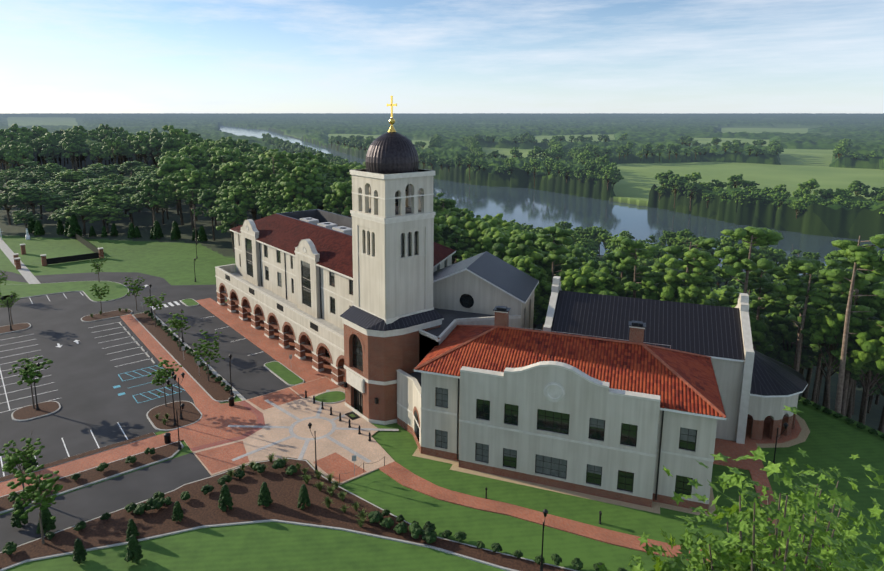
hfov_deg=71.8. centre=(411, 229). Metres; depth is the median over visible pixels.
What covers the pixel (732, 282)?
forest tree
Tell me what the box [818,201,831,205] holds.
forest tree
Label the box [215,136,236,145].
forest tree
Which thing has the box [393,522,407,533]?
shrub
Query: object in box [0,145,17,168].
forest tree
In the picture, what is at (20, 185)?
forest tree
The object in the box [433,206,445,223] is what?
forest tree
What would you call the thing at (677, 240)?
forest tree
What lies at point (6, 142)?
forest tree
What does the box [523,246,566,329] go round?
forest tree
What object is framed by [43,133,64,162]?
forest tree
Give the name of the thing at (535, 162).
edge tree
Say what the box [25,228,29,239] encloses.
statue
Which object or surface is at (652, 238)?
forest tree
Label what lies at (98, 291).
young tree
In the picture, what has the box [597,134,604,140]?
edge tree
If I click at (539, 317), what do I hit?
forest tree
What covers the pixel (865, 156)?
edge tree
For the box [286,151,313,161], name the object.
forest tree
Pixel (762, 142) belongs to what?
edge tree
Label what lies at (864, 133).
forest
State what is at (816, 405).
shrub
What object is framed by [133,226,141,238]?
shrub
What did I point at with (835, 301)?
forest tree
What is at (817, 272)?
forest tree
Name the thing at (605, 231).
forest tree
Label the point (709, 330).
roof standing seam
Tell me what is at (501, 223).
forest tree
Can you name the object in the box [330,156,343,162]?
edge tree
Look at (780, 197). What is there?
forest tree
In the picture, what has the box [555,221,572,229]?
forest tree
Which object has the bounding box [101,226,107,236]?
shrub
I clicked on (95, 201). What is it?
forest tree
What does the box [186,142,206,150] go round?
forest tree
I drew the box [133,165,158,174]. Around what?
forest tree
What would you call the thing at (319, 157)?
forest tree
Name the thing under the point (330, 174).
forest tree
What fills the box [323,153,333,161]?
edge tree
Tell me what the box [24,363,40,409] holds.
double lamp
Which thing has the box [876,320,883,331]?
pine tree
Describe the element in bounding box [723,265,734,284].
forest tree
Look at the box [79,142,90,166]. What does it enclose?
forest tree
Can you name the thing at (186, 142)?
forest tree
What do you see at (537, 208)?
river
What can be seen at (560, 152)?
edge tree
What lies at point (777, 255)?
forest tree
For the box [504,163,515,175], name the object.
edge tree
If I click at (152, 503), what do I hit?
shrub
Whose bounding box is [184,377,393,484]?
tan paving
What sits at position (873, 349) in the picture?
forest tree
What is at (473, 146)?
edge tree
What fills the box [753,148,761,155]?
edge tree
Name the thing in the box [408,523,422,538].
shrub
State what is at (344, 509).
shrub
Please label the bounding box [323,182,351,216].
forest tree
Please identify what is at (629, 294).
forest tree
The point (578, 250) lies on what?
forest tree
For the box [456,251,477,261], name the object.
forest tree
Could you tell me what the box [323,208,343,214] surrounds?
forest tree
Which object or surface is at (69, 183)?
forest tree
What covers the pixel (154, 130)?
forest tree
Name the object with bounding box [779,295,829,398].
forest tree
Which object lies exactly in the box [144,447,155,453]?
shrub
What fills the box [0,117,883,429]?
ground
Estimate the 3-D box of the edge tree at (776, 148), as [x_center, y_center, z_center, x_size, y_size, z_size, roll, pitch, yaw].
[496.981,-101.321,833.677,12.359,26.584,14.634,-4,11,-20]
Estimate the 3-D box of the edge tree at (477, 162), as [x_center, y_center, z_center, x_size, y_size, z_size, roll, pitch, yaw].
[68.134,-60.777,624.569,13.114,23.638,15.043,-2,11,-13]
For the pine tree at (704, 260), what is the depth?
81.57 m
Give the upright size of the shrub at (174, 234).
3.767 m
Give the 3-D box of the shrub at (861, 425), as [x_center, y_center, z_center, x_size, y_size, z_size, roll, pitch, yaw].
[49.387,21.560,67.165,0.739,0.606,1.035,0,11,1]
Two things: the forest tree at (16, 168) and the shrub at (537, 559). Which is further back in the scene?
the forest tree at (16, 168)
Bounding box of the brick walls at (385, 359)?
[13,245,795,511]
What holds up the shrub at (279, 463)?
on the mulch beds
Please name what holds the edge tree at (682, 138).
on the ground
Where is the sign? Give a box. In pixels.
[352,455,355,474]
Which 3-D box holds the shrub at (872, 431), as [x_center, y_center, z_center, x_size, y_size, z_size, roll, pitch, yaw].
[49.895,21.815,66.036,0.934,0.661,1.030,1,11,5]
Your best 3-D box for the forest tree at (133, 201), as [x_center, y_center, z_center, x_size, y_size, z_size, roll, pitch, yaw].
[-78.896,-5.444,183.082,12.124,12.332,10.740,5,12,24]
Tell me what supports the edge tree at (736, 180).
on the ground
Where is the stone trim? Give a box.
[13,169,754,461]
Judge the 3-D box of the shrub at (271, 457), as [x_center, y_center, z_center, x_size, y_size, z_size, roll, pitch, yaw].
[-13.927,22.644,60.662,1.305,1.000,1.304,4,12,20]
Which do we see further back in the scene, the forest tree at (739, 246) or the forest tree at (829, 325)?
the forest tree at (739, 246)
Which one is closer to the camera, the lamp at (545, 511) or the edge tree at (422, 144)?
the lamp at (545, 511)
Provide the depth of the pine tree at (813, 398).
90.32 m
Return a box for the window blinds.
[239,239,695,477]
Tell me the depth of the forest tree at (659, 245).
243.47 m
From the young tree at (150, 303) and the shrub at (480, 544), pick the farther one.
the young tree at (150, 303)
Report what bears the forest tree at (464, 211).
on the ground
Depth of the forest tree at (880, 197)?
398.09 m
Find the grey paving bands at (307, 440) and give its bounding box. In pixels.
[227,390,398,462]
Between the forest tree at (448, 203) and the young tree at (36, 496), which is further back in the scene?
the forest tree at (448, 203)
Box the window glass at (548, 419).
[239,231,694,494]
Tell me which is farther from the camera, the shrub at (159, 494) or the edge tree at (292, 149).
the edge tree at (292, 149)
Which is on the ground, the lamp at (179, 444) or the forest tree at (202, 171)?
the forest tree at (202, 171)
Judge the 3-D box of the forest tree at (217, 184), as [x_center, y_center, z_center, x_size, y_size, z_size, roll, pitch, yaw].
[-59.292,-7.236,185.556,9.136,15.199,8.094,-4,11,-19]
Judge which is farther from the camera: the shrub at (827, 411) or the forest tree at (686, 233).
the forest tree at (686, 233)
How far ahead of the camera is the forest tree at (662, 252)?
240.04 m
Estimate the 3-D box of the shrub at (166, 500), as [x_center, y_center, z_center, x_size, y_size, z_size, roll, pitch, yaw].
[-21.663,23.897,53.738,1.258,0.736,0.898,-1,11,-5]
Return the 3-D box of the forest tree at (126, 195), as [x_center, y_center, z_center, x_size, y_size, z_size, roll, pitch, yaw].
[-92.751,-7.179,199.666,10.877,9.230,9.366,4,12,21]
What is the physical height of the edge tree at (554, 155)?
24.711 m
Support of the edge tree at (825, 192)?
on the ground
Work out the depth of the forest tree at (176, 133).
325.85 m
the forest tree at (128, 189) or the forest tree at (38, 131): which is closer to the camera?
the forest tree at (128, 189)
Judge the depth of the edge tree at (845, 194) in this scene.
405.23 m
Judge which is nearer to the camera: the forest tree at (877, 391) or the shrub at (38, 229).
the forest tree at (877, 391)
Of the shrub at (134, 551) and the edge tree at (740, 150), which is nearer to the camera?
the shrub at (134, 551)
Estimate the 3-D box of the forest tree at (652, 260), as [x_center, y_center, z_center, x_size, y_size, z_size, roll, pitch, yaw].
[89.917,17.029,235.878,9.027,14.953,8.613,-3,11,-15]
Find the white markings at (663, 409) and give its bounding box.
[0,269,807,476]
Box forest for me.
[0,113,883,239]
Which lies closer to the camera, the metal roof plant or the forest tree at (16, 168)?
the metal roof plant
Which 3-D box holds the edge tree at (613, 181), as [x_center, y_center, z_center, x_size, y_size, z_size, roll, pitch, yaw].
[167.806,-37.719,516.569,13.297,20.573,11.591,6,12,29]
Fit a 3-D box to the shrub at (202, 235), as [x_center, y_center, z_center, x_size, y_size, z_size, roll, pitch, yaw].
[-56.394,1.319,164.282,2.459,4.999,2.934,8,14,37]
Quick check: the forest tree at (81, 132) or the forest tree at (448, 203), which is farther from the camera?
the forest tree at (81, 132)
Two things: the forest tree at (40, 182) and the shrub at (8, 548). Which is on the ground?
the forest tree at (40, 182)
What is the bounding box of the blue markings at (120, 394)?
[113,365,183,402]
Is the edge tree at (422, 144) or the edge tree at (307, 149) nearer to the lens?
the edge tree at (307, 149)
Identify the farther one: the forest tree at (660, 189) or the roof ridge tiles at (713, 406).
the forest tree at (660, 189)
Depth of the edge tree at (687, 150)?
858.92 m
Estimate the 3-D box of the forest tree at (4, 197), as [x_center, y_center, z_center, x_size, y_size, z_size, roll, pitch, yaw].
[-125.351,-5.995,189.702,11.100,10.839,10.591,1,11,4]
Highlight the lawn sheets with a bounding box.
[0,235,883,570]
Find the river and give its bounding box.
[220,126,883,274]
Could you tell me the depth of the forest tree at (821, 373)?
123.76 m
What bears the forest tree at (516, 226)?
on the ground
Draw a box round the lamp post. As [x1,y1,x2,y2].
[191,208,197,244]
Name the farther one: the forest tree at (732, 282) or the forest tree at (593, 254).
the forest tree at (593, 254)
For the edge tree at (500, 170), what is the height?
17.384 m
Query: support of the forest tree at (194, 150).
on the ground
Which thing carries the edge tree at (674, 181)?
on the ground
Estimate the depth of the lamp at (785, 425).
58.82 m
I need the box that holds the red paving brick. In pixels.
[0,298,801,561]
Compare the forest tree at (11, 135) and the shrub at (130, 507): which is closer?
the shrub at (130, 507)
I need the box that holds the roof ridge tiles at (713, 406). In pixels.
[414,325,725,417]
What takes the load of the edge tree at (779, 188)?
on the ground
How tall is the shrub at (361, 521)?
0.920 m
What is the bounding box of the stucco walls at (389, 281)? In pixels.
[215,169,798,503]
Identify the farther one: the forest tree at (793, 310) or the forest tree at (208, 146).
the forest tree at (208, 146)
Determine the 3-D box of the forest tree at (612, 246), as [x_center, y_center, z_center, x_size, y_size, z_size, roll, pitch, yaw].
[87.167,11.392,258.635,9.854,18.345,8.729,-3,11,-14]
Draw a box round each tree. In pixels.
[0,129,23,169]
[0,140,15,169]
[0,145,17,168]
[0,170,17,185]
[0,183,37,209]
[0,193,26,224]
[0,271,8,295]
[0,291,19,324]
[0,430,44,490]
[1,166,26,171]
[1,173,24,184]
[3,145,34,169]
[3,180,34,209]
[4,185,52,214]
[7,464,62,543]
[8,123,33,167]
[8,355,53,408]
[10,171,49,183]
[11,135,33,169]
[12,141,32,165]
[12,210,41,227]
[21,161,37,170]
[23,200,39,211]
[29,127,45,164]
[30,136,52,164]
[31,126,46,164]
[33,172,52,201]
[36,163,70,175]
[36,180,53,183]
[37,181,64,186]
[37,187,55,219]
[37,193,75,211]
[38,144,63,173]
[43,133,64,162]
[47,208,73,224]
[50,185,83,208]
[51,171,70,183]
[53,169,87,182]
[53,182,85,206]
[54,130,68,163]
[56,205,107,235]
[59,133,88,170]
[59,179,101,200]
[61,146,82,170]
[62,125,89,166]
[62,130,89,167]
[62,142,87,168]
[64,198,87,223]
[72,169,97,178]
[77,184,121,223]
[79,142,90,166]
[84,194,121,226]
[85,166,116,174]
[85,206,128,232]
[86,163,113,169]
[88,126,102,161]
[88,143,102,160]
[89,147,109,162]
[89,177,116,184]
[89,283,109,311]
[90,257,107,281]
[96,124,113,130]
[96,129,118,164]
[98,172,124,180]
[99,174,123,184]
[100,181,114,184]
[101,137,127,163]
[107,140,128,172]
[108,127,123,163]
[110,132,126,163]
[111,145,132,173]
[112,196,143,225]
[113,164,134,185]
[115,186,137,214]
[117,160,148,175]
[119,162,140,175]
[121,276,144,310]
[122,193,133,219]
[126,135,147,160]
[126,175,155,186]
[130,135,158,163]
[130,193,172,226]
[132,131,149,163]
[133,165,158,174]
[135,177,171,221]
[137,169,158,178]
[138,171,162,178]
[139,132,167,167]
[143,294,165,326]
[144,197,178,223]
[147,151,161,164]
[147,357,181,405]
[149,128,169,153]
[153,156,207,224]
[155,137,185,161]
[157,151,189,207]
[162,125,189,139]
[165,168,216,229]
[166,311,190,350]
[175,154,207,207]
[177,145,210,159]
[182,138,199,144]
[183,189,199,226]
[185,132,202,140]
[185,170,207,220]
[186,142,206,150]
[191,189,220,240]
[192,330,224,380]
[200,148,241,181]
[203,140,217,149]
[206,146,239,174]
[207,181,222,226]
[208,161,249,223]
[208,185,255,226]
[209,142,230,149]
[212,155,236,170]
[214,204,247,251]
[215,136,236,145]
[218,180,245,225]
[221,138,235,148]
[234,144,255,152]
[236,139,257,148]
[238,154,259,210]
[238,185,260,220]
[239,170,278,217]
[245,157,285,174]
[249,149,264,154]
[252,147,266,152]
[253,180,293,213]
[255,191,290,216]
[258,148,289,164]
[258,151,290,174]
[270,209,282,214]
[275,166,322,203]
[283,198,316,212]
[284,158,327,193]
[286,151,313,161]
[290,146,296,152]
[296,145,305,152]
[302,146,312,153]
[302,185,341,212]
[314,153,328,163]
[315,163,333,179]
[316,178,338,206]
[317,178,342,206]
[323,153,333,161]
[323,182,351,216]
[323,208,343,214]
[324,162,339,173]
[327,163,355,178]
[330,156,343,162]
[330,192,351,209]
[337,159,348,164]
[339,177,351,181]
[347,165,364,184]
[357,140,362,148]
[362,139,371,145]
[418,152,429,168]
[419,141,425,148]
[423,151,433,160]
[425,155,437,168]
[433,193,444,198]
[433,198,456,217]
[433,198,459,218]
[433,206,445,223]
[434,216,448,247]
[435,224,470,263]
[436,158,445,169]
[437,213,471,249]
[444,159,453,169]
[445,228,469,262]
[454,153,464,165]
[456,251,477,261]
[457,208,474,221]
[462,154,475,180]
[464,219,496,247]
[464,227,517,256]
[470,143,479,150]
[470,213,511,227]
[472,158,484,170]
[475,151,485,157]
[479,160,489,169]
[490,150,499,157]
[492,231,561,275]
[495,166,503,173]
[499,226,523,236]
[502,158,517,173]
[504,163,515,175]
[504,222,520,229]
[507,255,551,306]
[510,147,522,157]
[510,234,530,254]
[517,134,525,142]
[521,162,533,173]
[521,223,532,229]
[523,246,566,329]
[528,146,540,158]
[529,159,543,187]
[533,290,549,330]
[534,226,585,282]
[538,158,554,174]
[539,149,550,157]
[549,266,625,295]
[551,146,564,159]
[551,151,558,159]
[552,161,564,176]
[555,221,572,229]
[560,166,573,182]
[562,243,591,262]
[569,232,580,243]
[573,226,582,235]
[574,168,585,179]
[574,168,586,181]
[574,238,596,252]
[577,135,584,141]
[578,153,588,164]
[579,227,600,245]
[581,152,595,161]
[583,144,592,151]
[583,162,602,175]
[585,168,598,179]
[586,259,616,272]
[588,251,597,259]
[590,240,599,253]
[592,145,599,156]
[594,228,609,255]
[595,150,604,156]
[595,154,610,167]
[595,233,611,251]
[596,164,604,174]
[596,257,607,262]
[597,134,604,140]
[597,167,614,190]
[597,405,883,570]
[598,251,646,294]
[601,162,617,172]
[602,149,611,154]
[602,175,617,183]
[605,169,623,187]
[605,234,628,252]
[605,236,616,247]
[612,236,664,297]
[615,145,624,159]
[617,290,640,297]
[619,231,634,238]
[623,142,632,155]
[636,151,644,160]
[637,257,656,266]
[638,257,650,265]
[639,277,701,303]
[640,254,712,304]
[642,143,652,154]
[642,146,652,155]
[645,244,665,265]
[646,235,657,243]
[648,149,657,155]
[649,244,666,258]
[654,170,673,188]
[655,144,665,161]
[655,186,665,199]
[659,230,676,246]
[659,237,720,286]
[663,173,686,190]
[664,248,719,298]
[666,143,674,159]
[668,178,684,207]
[669,235,686,245]
[671,144,680,157]
[676,229,695,240]
[677,180,691,194]
[679,136,686,144]
[680,236,711,252]
[682,237,691,247]
[683,147,691,155]
[683,183,704,210]
[684,172,701,183]
[685,137,693,146]
[691,146,701,159]
[700,182,713,189]
[701,147,709,154]
[702,193,713,206]
[706,288,743,299]
[710,147,717,154]
[711,137,721,144]
[711,179,726,187]
[711,286,758,305]
[712,266,726,287]
[712,285,727,291]
[714,226,783,303]
[715,235,738,250]
[718,191,731,200]
[720,142,731,151]
[721,261,742,282]
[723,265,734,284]
[723,305,774,351]
[725,174,745,187]
[728,277,738,288]
[728,292,774,353]
[730,143,740,152]
[731,190,746,199]
[732,270,773,295]
[734,242,755,252]
[735,148,743,154]
[735,195,748,204]
[738,266,788,349]
[738,284,753,292]
[742,180,759,189]
[744,145,754,155]
[746,186,760,192]
[748,192,763,203]
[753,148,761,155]
[754,249,772,259]
[756,192,770,202]
[757,139,766,144]
[757,148,766,155]
[759,246,769,253]
[763,311,785,358]
[767,192,780,201]
[767,257,846,371]
[767,275,773,281]
[767,314,827,369]
[768,141,777,147]
[768,249,789,266]
[769,146,780,153]
[769,150,777,156]
[772,184,789,193]
[772,193,792,206]
[773,265,820,369]
[773,279,783,283]
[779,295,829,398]
[779,342,839,369]
[788,250,807,261]
[790,199,806,218]
[792,189,805,196]
[793,270,883,415]
[797,178,819,194]
[799,194,818,204]
[800,304,875,408]
[800,351,825,401]
[802,252,819,260]
[803,312,882,417]
[809,343,825,402]
[812,267,824,275]
[815,366,820,402]
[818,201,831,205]
[818,234,883,412]
[819,189,831,198]
[820,363,838,406]
[824,253,845,261]
[826,188,839,197]
[827,250,883,414]
[830,188,853,200]
[831,199,847,207]
[831,348,883,424]
[834,144,846,157]
[844,201,856,207]
[848,180,870,197]
[850,200,873,209]
[851,152,860,158]
[855,312,883,371]
[856,380,879,409]
[857,375,883,412]
[858,371,879,421]
[863,153,872,158]
[868,187,882,200]
[870,152,881,156]
[872,190,883,200]
[872,315,883,432]
[875,394,879,404]
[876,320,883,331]
[877,250,883,257]
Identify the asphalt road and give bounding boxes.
[0,270,304,551]
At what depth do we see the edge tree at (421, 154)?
706.97 m
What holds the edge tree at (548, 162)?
on the ground
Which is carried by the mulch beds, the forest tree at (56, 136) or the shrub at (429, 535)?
the shrub at (429, 535)
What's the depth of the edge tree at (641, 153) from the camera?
833.85 m
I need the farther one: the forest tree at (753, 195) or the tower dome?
the forest tree at (753, 195)
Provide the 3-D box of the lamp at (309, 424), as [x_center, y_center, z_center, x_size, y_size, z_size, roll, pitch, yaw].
[-9.503,20.979,58.614,1.040,5.080,0.418,7,13,32]
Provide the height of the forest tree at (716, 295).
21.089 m
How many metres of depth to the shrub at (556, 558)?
46.66 m
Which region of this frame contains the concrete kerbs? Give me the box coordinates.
[0,238,577,570]
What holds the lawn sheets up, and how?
on the ground
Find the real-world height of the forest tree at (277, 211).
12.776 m
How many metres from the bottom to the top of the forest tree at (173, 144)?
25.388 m
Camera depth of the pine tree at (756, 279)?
86.97 m
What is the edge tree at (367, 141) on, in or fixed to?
on the ground
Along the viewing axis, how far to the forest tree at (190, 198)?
171.59 m
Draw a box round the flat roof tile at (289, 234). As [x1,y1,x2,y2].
[231,214,455,277]
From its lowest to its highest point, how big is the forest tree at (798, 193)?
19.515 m
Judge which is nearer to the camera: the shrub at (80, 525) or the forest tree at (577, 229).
the shrub at (80, 525)
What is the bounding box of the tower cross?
[387,96,396,131]
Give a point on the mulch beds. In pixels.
(199, 507)
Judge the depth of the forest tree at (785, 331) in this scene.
93.90 m
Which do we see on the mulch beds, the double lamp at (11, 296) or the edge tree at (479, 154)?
the double lamp at (11, 296)
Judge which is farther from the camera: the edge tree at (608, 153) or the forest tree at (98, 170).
the edge tree at (608, 153)
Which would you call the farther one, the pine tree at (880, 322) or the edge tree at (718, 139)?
the edge tree at (718, 139)
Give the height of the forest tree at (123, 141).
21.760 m
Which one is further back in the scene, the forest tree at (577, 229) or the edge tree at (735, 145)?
the edge tree at (735, 145)
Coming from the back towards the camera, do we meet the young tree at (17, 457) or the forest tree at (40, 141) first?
the forest tree at (40, 141)
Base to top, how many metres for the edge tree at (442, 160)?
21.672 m
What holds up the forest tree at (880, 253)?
on the ground
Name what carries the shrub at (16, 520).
on the ground
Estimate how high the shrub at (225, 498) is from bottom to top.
2.586 m
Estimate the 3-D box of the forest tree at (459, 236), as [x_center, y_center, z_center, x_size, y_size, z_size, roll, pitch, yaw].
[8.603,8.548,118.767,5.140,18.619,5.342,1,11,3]
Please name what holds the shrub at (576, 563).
on the mulch beds
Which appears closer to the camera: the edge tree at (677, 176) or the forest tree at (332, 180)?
the forest tree at (332, 180)
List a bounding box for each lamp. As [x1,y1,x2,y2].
[1,295,12,330]
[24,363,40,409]
[166,375,176,425]
[171,371,184,419]
[176,403,184,449]
[229,354,232,394]
[308,422,317,472]
[540,509,547,570]
[772,423,788,463]
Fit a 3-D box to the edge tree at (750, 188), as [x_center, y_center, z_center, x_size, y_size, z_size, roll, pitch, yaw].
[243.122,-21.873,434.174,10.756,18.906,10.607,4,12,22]
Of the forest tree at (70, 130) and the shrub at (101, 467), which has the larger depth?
the forest tree at (70, 130)
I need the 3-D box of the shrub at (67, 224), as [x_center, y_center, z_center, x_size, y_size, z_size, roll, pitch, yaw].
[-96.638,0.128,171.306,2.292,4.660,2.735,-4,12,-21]
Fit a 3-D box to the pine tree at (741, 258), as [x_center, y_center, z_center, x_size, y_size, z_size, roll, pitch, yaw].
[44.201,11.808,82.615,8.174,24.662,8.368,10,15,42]
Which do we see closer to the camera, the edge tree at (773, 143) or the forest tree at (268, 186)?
the forest tree at (268, 186)
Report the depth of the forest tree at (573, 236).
279.23 m
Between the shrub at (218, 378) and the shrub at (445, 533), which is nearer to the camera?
the shrub at (445, 533)
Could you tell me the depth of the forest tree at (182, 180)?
177.30 m
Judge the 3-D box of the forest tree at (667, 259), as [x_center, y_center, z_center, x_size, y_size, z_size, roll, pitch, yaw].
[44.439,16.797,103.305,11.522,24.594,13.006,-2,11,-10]
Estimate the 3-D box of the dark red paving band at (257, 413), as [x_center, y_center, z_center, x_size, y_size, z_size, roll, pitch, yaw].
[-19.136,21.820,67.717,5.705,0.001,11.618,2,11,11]
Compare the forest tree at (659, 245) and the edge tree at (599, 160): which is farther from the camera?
the edge tree at (599, 160)
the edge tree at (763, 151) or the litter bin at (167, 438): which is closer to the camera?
the litter bin at (167, 438)
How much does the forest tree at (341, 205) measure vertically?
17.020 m
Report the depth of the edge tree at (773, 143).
915.51 m
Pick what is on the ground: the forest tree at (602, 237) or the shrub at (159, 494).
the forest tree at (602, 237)
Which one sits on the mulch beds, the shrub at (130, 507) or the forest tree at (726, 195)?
the shrub at (130, 507)
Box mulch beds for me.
[0,295,571,570]
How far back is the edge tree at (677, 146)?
850.85 m
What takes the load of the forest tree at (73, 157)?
on the ground
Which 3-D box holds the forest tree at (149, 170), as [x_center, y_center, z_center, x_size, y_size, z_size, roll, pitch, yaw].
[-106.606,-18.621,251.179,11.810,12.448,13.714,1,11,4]
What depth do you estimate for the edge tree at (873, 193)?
411.32 m
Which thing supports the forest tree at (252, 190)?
on the ground
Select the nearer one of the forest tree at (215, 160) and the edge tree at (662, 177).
the forest tree at (215, 160)
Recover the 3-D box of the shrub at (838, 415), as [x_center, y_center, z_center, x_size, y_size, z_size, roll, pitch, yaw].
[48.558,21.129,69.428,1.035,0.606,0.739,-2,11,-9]
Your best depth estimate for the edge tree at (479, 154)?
764.76 m
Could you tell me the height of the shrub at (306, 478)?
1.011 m
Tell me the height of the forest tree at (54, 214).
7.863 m
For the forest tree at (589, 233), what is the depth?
285.14 m
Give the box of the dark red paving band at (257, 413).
[190,400,264,451]
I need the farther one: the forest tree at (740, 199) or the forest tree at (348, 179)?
the forest tree at (740, 199)
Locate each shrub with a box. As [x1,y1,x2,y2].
[2,541,16,554]
[8,492,19,501]
[10,501,28,527]
[22,448,37,470]
[27,214,35,233]
[33,220,44,235]
[36,507,55,533]
[45,531,54,539]
[56,219,64,234]
[64,222,69,235]
[67,214,82,236]
[70,473,80,480]
[72,538,86,563]
[73,521,85,530]
[89,226,96,236]
[96,462,108,471]
[100,512,110,519]
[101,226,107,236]
[110,223,118,236]
[124,502,136,512]
[124,534,142,563]
[125,456,136,463]
[125,519,139,541]
[127,223,136,238]
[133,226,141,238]
[133,503,146,514]
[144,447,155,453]
[145,497,161,510]
[152,220,163,239]
[153,491,164,498]
[160,496,171,505]
[170,220,180,238]
[171,228,178,240]
[171,501,183,521]
[180,491,190,499]
[192,227,197,240]
[197,225,207,241]
[201,484,213,494]
[214,376,222,381]
[217,475,232,485]
[218,484,232,511]
[223,385,230,390]
[228,469,234,476]
[233,469,244,478]
[252,463,264,472]
[257,482,272,506]
[265,453,275,461]
[272,458,285,468]
[285,465,297,474]
[297,484,310,509]
[302,475,311,483]
[314,469,322,479]
[314,481,324,490]
[321,496,332,507]
[324,471,334,481]
[327,485,335,495]
[332,479,339,488]
[338,491,346,500]
[340,505,347,512]
[353,502,359,510]
[356,507,369,518]
[357,518,366,526]
[368,511,383,523]
[380,517,393,528]
[382,508,389,515]
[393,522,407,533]
[396,514,404,521]
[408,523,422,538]
[422,527,436,543]
[423,521,435,529]
[441,530,451,537]
[454,531,466,541]
[476,541,484,548]
[491,543,501,551]
[512,550,522,557]
[533,555,544,563]
[551,553,561,564]
[571,557,582,569]
[593,562,605,570]
[802,399,811,404]
[812,403,820,408]
[822,407,832,414]
[833,413,842,417]
[844,418,854,423]
[856,423,865,428]
[868,428,877,434]
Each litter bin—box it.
[164,433,170,443]
[228,397,233,405]
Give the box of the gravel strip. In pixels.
[412,414,809,515]
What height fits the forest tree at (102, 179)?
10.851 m
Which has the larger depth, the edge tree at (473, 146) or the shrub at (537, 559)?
the edge tree at (473, 146)
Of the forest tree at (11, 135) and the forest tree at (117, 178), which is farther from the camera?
the forest tree at (11, 135)
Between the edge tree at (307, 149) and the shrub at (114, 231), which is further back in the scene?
the edge tree at (307, 149)
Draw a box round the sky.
[0,0,883,113]
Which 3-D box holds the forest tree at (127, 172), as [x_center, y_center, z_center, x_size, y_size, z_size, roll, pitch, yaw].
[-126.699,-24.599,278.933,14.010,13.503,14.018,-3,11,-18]
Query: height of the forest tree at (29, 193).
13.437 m
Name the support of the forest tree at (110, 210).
on the ground
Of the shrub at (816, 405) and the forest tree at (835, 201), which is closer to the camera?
the shrub at (816, 405)
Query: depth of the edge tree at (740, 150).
849.48 m
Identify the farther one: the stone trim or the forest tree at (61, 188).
the forest tree at (61, 188)
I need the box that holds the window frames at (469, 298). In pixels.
[239,189,696,499]
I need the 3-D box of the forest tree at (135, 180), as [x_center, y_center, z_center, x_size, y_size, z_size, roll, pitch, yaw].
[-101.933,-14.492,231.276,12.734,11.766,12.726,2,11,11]
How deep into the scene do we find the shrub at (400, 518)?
51.64 m
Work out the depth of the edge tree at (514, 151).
741.35 m
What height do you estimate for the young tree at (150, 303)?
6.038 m
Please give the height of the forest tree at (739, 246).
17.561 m
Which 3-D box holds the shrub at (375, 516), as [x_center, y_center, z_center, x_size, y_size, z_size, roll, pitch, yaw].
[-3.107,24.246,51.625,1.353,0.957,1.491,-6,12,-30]
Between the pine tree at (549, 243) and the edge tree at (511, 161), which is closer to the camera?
the pine tree at (549, 243)
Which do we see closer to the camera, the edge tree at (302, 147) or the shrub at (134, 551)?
the shrub at (134, 551)
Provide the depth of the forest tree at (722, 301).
98.94 m
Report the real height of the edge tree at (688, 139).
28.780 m
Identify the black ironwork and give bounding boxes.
[46,218,378,419]
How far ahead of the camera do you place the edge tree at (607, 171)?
509.71 m
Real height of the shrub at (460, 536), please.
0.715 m
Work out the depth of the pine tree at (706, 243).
90.75 m
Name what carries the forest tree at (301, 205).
on the ground
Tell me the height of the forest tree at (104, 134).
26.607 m
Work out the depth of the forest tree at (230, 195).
157.45 m
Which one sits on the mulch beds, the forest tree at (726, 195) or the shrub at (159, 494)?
the shrub at (159, 494)
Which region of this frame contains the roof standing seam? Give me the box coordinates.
[276,209,807,395]
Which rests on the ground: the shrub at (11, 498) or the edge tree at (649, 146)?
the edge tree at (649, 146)
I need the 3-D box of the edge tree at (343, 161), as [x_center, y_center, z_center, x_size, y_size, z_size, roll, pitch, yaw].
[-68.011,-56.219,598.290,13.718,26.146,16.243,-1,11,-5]
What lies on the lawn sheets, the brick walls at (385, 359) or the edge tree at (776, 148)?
the brick walls at (385, 359)
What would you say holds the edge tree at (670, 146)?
on the ground
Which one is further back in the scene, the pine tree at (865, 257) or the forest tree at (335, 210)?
the forest tree at (335, 210)
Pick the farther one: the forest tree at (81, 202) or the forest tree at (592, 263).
the forest tree at (81, 202)
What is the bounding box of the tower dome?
[365,132,418,172]
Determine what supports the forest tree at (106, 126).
on the ground
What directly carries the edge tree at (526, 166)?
on the ground
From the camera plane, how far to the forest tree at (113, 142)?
326.80 m
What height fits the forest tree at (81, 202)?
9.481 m
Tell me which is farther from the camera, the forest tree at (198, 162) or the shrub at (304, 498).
the forest tree at (198, 162)
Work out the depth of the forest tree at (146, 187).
168.47 m
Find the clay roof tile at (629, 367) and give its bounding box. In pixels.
[417,326,725,417]
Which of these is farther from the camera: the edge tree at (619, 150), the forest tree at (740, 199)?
the edge tree at (619, 150)
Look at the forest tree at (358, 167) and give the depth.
157.09 m
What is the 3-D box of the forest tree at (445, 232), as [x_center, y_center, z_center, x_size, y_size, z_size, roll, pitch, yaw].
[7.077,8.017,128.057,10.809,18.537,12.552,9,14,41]
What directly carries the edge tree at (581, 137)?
on the ground
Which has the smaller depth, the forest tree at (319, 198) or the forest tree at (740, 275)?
the forest tree at (740, 275)
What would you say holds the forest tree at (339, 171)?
on the ground
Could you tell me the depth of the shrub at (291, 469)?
58.31 m
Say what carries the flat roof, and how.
attached to the brick walls at (385, 359)
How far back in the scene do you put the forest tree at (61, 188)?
203.78 m
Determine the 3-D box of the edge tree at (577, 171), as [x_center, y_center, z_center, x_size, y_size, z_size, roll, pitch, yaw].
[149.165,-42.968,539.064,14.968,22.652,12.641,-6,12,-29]
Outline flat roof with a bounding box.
[279,171,494,385]
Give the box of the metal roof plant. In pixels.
[300,217,670,348]
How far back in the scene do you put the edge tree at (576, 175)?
536.24 m

